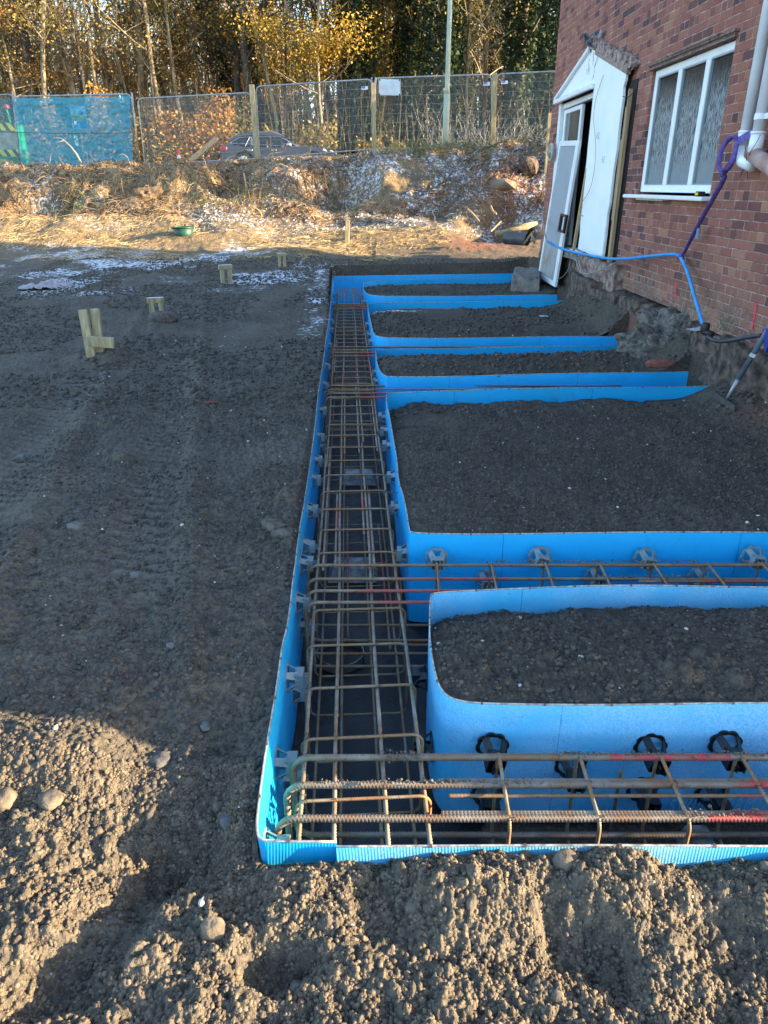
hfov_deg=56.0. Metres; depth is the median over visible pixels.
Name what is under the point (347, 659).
pile casing
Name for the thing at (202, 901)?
pale grit
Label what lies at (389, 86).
sign board
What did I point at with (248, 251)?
straw litter
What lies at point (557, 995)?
stone
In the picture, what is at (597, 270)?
cable
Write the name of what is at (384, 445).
wheel spacer
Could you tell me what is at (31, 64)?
beech tree
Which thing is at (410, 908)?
stone
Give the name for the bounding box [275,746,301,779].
wheel spacer
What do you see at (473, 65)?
ivy clad tree
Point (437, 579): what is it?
rebar cage
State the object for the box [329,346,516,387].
rebar cage
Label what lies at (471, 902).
stone
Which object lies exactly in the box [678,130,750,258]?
lifting sling
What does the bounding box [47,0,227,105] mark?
beech tree
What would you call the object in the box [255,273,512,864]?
formwork board
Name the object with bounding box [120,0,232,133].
beech tree
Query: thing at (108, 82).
bare tree
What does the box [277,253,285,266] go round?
timber peg
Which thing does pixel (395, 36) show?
ivy clad tree
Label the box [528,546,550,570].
wheel spacer
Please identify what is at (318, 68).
young tree
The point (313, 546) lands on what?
wheel spacer
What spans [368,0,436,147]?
ivy clad tree
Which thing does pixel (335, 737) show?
rebar cage
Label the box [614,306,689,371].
concrete lump
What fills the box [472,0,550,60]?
ivy clad tree
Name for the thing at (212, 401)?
dead leaf
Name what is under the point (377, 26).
golden tree
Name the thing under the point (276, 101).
golden tree
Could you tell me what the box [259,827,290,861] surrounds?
wheel spacer
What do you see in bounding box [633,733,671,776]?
wheel spacer
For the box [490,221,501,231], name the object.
root
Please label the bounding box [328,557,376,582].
spacer block
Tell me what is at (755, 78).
downpipe
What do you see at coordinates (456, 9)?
young tree
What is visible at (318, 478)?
wheel spacer
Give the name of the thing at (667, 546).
formwork board
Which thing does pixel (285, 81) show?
young tree
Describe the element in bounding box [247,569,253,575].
stone
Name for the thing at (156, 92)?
young tree
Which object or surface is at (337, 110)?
beech tree
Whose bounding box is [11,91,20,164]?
fence pole
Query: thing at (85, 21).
young tree
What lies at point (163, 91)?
beech tree
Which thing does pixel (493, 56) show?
ivy clad tree
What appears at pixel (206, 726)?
stone
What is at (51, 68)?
young tree
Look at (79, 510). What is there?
stone
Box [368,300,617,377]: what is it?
formwork board
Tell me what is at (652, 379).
formwork board
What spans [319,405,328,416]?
wheel spacer
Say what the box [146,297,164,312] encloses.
timber peg
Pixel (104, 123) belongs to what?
debris sheet
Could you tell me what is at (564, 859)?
stone
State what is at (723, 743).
wheel spacer
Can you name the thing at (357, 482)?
spacer block
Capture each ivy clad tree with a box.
[169,0,242,123]
[298,1,397,122]
[310,0,396,153]
[323,1,373,138]
[364,0,462,138]
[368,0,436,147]
[415,0,469,146]
[420,12,479,138]
[454,1,499,138]
[458,0,503,141]
[471,0,504,137]
[471,0,506,124]
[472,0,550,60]
[472,0,554,137]
[478,0,546,142]
[491,0,554,135]
[523,0,560,140]
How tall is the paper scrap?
0.038 m
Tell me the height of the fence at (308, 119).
2.047 m
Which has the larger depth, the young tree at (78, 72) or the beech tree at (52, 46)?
the beech tree at (52, 46)
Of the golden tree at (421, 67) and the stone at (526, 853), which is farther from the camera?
the golden tree at (421, 67)
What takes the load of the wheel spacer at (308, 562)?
attached to the formwork board at (270, 807)
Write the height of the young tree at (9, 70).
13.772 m
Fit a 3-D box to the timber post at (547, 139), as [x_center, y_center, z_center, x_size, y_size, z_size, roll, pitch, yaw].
[3.864,-8.639,16.946,0.128,1.274,0.090,0,24,0]
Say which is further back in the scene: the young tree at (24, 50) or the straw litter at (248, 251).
the young tree at (24, 50)
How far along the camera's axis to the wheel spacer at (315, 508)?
4.21 m
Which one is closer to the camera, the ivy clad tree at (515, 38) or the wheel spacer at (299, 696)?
the wheel spacer at (299, 696)
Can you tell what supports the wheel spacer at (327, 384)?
attached to the formwork board at (270, 807)
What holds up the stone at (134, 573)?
on the ground
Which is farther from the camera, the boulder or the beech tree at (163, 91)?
the beech tree at (163, 91)
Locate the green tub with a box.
[171,226,193,235]
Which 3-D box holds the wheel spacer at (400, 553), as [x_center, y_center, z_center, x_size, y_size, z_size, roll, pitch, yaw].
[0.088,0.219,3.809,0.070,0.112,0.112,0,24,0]
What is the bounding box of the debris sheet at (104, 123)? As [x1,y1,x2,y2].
[14,96,132,165]
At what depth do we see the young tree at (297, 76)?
55.13 m
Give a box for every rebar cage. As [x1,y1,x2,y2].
[274,752,767,843]
[295,288,432,844]
[304,562,767,667]
[324,385,621,435]
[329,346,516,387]
[333,304,456,332]
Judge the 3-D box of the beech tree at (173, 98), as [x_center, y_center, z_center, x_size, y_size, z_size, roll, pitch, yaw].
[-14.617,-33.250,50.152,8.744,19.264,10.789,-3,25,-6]
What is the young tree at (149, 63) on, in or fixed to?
on the ground
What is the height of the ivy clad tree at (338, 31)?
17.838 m
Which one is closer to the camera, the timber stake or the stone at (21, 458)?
the stone at (21, 458)
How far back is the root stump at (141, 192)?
18.32 m
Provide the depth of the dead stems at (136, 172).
18.98 m
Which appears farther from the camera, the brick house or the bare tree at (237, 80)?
the bare tree at (237, 80)
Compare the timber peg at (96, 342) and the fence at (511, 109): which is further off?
the fence at (511, 109)
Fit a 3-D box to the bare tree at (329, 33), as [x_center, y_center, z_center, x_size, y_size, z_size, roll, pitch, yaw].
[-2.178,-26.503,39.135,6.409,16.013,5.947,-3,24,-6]
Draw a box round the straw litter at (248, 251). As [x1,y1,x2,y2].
[0,200,458,261]
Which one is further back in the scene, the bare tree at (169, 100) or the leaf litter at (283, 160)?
the bare tree at (169, 100)
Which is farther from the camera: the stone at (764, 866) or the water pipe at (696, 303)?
the water pipe at (696, 303)
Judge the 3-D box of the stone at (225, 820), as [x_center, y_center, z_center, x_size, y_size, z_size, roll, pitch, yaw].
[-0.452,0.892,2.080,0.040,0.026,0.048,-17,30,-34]
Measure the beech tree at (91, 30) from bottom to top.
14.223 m
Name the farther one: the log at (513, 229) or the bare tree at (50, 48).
the bare tree at (50, 48)
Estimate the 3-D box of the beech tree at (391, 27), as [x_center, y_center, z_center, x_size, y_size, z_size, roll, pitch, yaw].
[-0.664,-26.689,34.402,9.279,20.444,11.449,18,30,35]
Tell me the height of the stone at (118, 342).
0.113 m
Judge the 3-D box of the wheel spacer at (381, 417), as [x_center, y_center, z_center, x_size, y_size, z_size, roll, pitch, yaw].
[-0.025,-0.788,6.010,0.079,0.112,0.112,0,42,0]
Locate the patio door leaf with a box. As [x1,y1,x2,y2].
[539,140,581,286]
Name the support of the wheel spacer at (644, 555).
attached to the rebar cage at (437, 579)
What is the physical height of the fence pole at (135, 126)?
2.039 m
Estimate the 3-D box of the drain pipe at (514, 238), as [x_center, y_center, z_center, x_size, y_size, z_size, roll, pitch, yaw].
[2.605,-5.374,14.197,0.493,0.247,0.240,18,30,34]
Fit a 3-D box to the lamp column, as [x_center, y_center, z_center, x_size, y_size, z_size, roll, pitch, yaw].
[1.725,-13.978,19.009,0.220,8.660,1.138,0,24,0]
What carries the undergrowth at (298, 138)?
on the ground
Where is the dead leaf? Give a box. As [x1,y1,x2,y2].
[203,400,217,403]
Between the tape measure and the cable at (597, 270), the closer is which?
the tape measure
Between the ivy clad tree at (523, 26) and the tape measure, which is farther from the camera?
the ivy clad tree at (523, 26)
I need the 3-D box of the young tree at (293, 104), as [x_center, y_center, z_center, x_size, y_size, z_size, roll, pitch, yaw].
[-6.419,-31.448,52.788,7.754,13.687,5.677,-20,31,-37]
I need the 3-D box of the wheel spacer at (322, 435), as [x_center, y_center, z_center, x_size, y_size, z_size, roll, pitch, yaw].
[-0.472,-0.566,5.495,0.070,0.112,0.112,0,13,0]
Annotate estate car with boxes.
[220,131,333,159]
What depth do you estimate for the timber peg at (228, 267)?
12.19 m
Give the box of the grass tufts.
[362,128,535,162]
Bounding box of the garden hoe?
[711,325,767,411]
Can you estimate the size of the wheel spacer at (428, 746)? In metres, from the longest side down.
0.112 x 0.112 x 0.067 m
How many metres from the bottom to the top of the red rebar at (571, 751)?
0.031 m
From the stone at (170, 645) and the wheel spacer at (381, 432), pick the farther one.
the wheel spacer at (381, 432)
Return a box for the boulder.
[517,156,538,176]
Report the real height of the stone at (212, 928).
0.087 m
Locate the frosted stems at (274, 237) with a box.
[172,136,545,243]
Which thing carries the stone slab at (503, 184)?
on the ground
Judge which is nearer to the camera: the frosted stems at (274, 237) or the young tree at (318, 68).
the frosted stems at (274, 237)
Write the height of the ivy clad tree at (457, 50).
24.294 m
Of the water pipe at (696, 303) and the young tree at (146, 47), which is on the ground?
the young tree at (146, 47)
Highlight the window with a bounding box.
[623,40,735,200]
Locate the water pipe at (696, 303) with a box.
[547,240,703,323]
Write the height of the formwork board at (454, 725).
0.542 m
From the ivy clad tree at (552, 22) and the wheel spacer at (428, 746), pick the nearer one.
the wheel spacer at (428, 746)
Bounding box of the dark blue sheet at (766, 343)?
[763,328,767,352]
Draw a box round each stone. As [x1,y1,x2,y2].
[0,787,17,810]
[13,454,29,461]
[38,788,63,810]
[66,521,84,529]
[73,508,83,513]
[115,340,124,346]
[130,571,138,578]
[148,311,177,322]
[149,751,171,768]
[166,642,174,648]
[184,776,194,783]
[200,720,210,731]
[200,916,225,941]
[212,802,223,811]
[220,815,230,830]
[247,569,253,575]
[261,518,284,532]
[264,869,280,881]
[270,527,293,539]
[289,979,300,992]
[405,899,416,914]
[465,891,476,910]
[519,849,530,857]
[551,990,563,1004]
[552,848,578,870]
[713,939,727,952]
[759,860,767,871]
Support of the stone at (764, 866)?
on the ground
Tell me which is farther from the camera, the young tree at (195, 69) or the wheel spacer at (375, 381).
the young tree at (195, 69)
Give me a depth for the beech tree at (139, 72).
37.27 m
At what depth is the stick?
13.98 m
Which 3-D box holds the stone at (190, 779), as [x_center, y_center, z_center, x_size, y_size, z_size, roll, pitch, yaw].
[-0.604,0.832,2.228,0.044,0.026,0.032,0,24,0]
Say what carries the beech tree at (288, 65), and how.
on the ground
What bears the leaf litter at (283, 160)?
on the ground
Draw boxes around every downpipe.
[736,0,767,171]
[747,48,767,151]
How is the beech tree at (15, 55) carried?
on the ground
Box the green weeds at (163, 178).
[21,162,265,218]
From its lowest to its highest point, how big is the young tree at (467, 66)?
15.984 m
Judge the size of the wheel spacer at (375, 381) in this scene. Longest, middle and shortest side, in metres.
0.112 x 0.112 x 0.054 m
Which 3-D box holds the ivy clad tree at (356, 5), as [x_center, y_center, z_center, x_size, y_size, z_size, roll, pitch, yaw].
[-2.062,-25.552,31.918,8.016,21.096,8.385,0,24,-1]
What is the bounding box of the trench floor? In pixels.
[256,306,767,859]
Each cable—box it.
[542,207,547,241]
[576,259,618,274]
[579,75,603,216]
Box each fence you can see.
[0,94,18,162]
[17,93,138,163]
[137,92,254,163]
[255,79,371,158]
[374,74,491,149]
[496,70,554,141]
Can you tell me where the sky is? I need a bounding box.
[0,0,553,130]
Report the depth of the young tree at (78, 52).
32.85 m
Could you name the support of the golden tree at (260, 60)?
on the ground
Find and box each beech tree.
[0,0,67,102]
[0,0,85,97]
[0,0,94,120]
[0,4,36,103]
[0,37,10,121]
[6,1,84,97]
[24,1,102,96]
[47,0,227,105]
[56,0,152,120]
[73,0,236,139]
[87,0,214,131]
[96,0,261,132]
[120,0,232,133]
[120,1,257,120]
[148,2,203,122]
[167,0,333,129]
[190,0,304,84]
[192,0,309,113]
[252,8,334,129]
[261,0,380,137]
[303,0,394,121]
[333,0,435,131]
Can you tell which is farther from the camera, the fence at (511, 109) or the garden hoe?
the fence at (511, 109)
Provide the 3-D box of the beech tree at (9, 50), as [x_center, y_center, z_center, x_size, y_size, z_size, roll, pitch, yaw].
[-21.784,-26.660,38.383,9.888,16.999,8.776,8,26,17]
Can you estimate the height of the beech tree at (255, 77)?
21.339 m
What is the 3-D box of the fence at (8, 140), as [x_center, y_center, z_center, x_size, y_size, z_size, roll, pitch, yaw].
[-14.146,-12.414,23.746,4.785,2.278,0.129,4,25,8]
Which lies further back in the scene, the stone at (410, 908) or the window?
the window
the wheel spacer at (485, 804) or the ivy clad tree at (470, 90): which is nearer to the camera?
the wheel spacer at (485, 804)
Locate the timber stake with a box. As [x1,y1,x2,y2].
[345,220,349,243]
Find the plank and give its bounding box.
[186,136,218,161]
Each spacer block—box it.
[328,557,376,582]
[342,469,376,485]
[676,825,714,843]
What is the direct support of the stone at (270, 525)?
on the ground
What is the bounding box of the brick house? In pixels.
[538,0,767,403]
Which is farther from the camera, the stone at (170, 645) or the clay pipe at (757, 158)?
the clay pipe at (757, 158)
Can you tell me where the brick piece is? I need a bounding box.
[645,358,674,367]
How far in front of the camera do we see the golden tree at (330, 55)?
33.73 m
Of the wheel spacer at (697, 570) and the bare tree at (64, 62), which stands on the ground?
the bare tree at (64, 62)
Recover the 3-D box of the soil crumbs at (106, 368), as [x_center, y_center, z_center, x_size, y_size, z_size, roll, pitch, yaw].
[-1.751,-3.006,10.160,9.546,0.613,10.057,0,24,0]
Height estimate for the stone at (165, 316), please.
0.179 m
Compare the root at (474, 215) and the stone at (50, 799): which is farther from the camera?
the root at (474, 215)
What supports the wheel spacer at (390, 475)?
attached to the formwork board at (667, 546)
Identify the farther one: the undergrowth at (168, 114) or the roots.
the undergrowth at (168, 114)
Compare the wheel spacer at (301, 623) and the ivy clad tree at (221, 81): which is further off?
the ivy clad tree at (221, 81)
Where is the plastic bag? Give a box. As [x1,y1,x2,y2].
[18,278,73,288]
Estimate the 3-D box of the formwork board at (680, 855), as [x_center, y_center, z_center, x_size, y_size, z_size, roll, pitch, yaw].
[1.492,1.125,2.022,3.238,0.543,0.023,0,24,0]
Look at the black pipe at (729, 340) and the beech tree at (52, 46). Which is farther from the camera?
the beech tree at (52, 46)
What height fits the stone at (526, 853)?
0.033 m
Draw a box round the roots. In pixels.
[0,138,545,227]
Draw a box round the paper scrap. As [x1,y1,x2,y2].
[686,326,700,330]
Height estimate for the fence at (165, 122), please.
1.942 m
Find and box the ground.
[0,139,767,1023]
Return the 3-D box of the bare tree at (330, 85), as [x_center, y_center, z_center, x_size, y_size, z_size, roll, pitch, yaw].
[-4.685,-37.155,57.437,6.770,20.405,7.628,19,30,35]
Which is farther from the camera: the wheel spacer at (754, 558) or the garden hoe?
the garden hoe
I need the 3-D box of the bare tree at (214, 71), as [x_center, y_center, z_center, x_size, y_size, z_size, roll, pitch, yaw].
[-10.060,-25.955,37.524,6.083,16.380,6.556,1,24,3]
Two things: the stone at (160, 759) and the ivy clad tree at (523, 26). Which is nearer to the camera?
the stone at (160, 759)
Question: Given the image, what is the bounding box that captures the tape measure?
[695,191,704,196]
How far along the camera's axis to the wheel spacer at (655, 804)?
2.52 m
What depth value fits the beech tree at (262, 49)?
48.98 m
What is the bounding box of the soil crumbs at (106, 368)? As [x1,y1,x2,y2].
[0,255,758,419]
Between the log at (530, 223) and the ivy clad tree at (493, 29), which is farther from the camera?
the ivy clad tree at (493, 29)
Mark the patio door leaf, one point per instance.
(561, 198)
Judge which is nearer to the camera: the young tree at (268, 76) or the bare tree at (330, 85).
the young tree at (268, 76)
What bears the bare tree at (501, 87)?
on the ground
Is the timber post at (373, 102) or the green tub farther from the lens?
the timber post at (373, 102)
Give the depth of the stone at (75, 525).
3.68 m
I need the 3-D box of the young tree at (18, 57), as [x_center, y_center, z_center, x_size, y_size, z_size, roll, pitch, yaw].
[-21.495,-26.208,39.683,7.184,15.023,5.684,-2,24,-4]
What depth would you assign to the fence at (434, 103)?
20.57 m
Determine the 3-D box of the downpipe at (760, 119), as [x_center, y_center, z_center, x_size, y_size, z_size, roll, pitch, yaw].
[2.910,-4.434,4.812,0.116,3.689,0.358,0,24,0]
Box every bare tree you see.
[2,0,67,91]
[19,7,66,96]
[22,0,93,97]
[53,0,159,95]
[145,25,193,104]
[158,0,302,130]
[169,0,237,130]
[226,0,299,130]
[280,0,381,148]
[288,16,339,144]
[320,0,389,105]
[464,0,504,139]
[472,2,505,131]
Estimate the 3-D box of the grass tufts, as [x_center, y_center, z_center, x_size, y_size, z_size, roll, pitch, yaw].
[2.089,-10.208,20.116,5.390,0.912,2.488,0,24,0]
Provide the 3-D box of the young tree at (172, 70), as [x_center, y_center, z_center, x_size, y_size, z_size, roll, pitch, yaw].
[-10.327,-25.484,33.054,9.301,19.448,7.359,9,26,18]
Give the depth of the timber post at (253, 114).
21.61 m
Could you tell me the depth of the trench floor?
3.26 m
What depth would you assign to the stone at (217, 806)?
2.14 m
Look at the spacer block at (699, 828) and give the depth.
2.54 m
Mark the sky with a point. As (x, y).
(37, 0)
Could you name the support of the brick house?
on the ground
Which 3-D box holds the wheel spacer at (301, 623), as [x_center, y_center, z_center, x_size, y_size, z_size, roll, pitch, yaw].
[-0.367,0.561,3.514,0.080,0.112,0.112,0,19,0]
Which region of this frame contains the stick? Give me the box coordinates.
[523,231,533,244]
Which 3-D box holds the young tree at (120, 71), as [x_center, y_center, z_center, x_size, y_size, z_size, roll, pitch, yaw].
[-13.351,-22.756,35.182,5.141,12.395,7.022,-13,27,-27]
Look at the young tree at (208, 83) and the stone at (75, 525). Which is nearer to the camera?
the stone at (75, 525)
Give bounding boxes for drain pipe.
[503,232,530,245]
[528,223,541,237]
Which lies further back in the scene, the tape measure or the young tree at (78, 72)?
the young tree at (78, 72)
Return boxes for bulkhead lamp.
[547,134,556,161]
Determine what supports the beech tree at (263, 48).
on the ground
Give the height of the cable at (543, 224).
0.387 m
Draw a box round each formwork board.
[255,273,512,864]
[336,843,767,866]
[363,277,556,322]
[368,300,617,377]
[375,345,688,424]
[386,385,767,622]
[426,584,767,810]
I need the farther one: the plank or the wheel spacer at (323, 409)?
the plank
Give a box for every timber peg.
[78,308,114,357]
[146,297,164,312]
[218,264,232,283]
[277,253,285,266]
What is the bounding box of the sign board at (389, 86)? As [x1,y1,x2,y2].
[379,79,399,94]
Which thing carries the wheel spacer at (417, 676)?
attached to the formwork board at (454, 725)
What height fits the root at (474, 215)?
0.291 m
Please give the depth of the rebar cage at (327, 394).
6.61 m
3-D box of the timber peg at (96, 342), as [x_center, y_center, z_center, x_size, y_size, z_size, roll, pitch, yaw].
[-2.838,-1.628,7.162,0.250,0.729,0.390,-18,30,-35]
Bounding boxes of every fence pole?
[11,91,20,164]
[131,92,140,163]
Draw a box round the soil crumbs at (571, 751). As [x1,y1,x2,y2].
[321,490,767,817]
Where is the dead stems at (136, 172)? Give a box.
[0,137,341,225]
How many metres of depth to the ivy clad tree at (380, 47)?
39.42 m
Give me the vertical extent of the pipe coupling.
0.117 m
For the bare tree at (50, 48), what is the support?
on the ground
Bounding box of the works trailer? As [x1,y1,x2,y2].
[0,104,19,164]
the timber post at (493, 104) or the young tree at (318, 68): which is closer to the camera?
the timber post at (493, 104)
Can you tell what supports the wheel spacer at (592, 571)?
attached to the rebar cage at (437, 579)
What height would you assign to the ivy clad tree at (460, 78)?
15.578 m
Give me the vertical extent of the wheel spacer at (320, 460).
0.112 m
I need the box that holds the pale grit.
[18,329,765,1017]
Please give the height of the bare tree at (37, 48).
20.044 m
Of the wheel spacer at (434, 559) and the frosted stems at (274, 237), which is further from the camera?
the frosted stems at (274, 237)
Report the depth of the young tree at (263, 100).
41.72 m
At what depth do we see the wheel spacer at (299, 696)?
2.99 m
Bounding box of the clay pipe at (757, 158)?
[744,148,767,176]
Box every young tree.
[0,0,67,97]
[0,0,83,97]
[0,0,110,97]
[0,0,143,96]
[0,8,39,107]
[2,0,96,97]
[7,0,110,94]
[24,0,141,96]
[46,0,114,96]
[53,0,208,153]
[56,0,166,158]
[60,0,240,146]
[91,0,203,87]
[105,0,191,151]
[140,0,244,121]
[145,2,225,118]
[158,14,220,114]
[217,0,310,134]
[218,0,312,146]
[232,13,294,110]
[245,0,373,148]
[255,0,322,131]
[258,12,324,134]
[277,0,317,126]
[387,0,545,137]
[406,0,533,60]
[469,13,504,110]
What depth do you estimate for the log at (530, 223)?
15.19 m
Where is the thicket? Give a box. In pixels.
[0,66,549,162]
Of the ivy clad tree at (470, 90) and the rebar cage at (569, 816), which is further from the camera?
the ivy clad tree at (470, 90)
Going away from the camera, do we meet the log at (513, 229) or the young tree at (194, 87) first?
the log at (513, 229)
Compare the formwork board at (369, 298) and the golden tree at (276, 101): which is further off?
the golden tree at (276, 101)
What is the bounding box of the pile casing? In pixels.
[316,638,363,673]
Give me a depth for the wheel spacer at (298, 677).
2.79 m
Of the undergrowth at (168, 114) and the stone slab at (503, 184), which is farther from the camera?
the undergrowth at (168, 114)
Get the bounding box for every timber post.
[249,84,259,158]
[371,83,375,149]
[490,74,496,144]
[544,113,551,173]
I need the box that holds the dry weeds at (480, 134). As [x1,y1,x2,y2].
[414,90,546,144]
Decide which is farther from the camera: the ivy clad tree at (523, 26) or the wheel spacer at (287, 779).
the ivy clad tree at (523, 26)
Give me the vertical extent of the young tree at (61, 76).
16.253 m
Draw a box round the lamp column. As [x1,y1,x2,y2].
[442,0,451,143]
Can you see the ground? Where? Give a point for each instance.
(270, 317)
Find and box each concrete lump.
[510,267,540,291]
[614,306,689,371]
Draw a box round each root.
[467,209,479,221]
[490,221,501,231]
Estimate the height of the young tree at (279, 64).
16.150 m
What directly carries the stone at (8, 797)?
on the ground
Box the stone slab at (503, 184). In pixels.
[490,178,516,190]
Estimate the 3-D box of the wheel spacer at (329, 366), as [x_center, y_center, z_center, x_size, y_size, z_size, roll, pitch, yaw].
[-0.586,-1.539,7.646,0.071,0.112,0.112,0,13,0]
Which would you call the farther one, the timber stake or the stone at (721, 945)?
the timber stake
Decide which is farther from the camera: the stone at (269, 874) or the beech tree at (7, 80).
the beech tree at (7, 80)
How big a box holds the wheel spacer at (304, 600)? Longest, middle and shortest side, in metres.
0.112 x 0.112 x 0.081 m
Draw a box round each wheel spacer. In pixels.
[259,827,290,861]
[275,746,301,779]
[284,770,308,792]
[285,662,307,692]
[292,683,311,706]
[295,590,312,615]
[299,552,316,575]
[299,615,316,639]
[302,536,318,557]
[307,501,320,520]
[312,471,322,487]
[314,454,324,467]
[318,431,326,442]
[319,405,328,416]
[320,443,325,453]
[323,380,330,391]
[325,361,331,371]
[373,376,377,387]
[377,410,385,423]
[378,424,387,438]
[380,439,389,452]
[385,470,394,483]
[389,499,398,515]
[394,542,407,563]
[408,663,427,691]
[414,730,432,761]
[425,547,447,570]
[470,788,502,823]
[475,569,497,588]
[475,732,508,775]
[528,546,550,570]
[554,752,586,793]
[584,567,606,584]
[626,777,661,810]
[633,547,657,571]
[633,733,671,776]
[687,567,711,584]
[694,788,732,823]
[707,730,747,773]
[739,546,766,569]
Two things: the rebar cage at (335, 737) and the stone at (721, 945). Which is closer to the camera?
the stone at (721, 945)
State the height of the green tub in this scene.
0.189 m
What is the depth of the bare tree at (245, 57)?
34.65 m
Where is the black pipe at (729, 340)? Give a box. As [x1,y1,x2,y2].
[706,333,761,342]
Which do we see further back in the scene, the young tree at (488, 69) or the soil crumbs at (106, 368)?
the young tree at (488, 69)
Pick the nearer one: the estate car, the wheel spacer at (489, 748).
the wheel spacer at (489, 748)
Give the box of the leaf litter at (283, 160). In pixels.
[0,137,545,218]
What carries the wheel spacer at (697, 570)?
attached to the rebar cage at (437, 579)
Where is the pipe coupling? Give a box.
[700,322,714,336]
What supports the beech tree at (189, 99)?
on the ground
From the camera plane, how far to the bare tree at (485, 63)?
39.97 m
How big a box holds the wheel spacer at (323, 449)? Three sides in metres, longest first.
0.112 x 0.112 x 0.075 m
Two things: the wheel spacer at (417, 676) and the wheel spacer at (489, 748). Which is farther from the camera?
the wheel spacer at (417, 676)
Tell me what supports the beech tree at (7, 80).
on the ground
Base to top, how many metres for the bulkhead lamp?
0.448 m
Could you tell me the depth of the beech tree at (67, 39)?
56.99 m
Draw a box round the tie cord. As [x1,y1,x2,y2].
[11,132,88,133]
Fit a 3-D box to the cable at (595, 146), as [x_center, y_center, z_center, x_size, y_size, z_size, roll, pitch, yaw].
[2.789,-4.880,9.710,0.045,1.691,0.565,0,24,0]
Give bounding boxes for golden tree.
[183,0,303,122]
[184,1,312,106]
[223,0,403,146]
[351,0,437,123]
[367,0,493,129]
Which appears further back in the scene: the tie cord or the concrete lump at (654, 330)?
the tie cord
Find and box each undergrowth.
[0,81,246,164]
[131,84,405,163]
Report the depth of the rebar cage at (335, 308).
11.02 m
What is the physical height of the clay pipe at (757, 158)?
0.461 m
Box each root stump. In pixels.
[131,186,163,199]
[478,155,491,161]
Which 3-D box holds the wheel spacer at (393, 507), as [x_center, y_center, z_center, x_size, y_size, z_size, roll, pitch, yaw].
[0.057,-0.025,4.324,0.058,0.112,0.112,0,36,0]
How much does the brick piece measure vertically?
0.085 m
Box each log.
[495,224,537,235]
[508,221,537,228]
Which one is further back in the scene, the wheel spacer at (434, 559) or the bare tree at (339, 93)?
the bare tree at (339, 93)
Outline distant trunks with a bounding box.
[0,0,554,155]
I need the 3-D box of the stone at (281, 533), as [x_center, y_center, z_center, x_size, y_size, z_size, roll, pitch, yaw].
[-0.513,0.110,3.629,0.118,0.055,0.093,0,24,0]
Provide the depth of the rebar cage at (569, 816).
2.23 m
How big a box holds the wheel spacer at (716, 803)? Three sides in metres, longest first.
0.130 x 0.112 x 0.112 m
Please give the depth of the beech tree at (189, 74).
43.12 m
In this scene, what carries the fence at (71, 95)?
on the ground
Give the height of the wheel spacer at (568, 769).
0.112 m
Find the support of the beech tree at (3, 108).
on the ground
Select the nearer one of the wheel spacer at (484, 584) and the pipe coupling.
the wheel spacer at (484, 584)
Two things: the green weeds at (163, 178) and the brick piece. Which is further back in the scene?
the green weeds at (163, 178)
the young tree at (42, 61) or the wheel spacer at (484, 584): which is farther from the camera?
the young tree at (42, 61)
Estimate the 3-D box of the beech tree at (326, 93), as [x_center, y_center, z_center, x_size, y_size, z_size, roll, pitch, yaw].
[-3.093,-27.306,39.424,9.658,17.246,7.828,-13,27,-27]
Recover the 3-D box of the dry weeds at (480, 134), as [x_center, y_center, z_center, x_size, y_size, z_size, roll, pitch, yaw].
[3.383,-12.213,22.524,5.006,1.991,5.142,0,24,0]

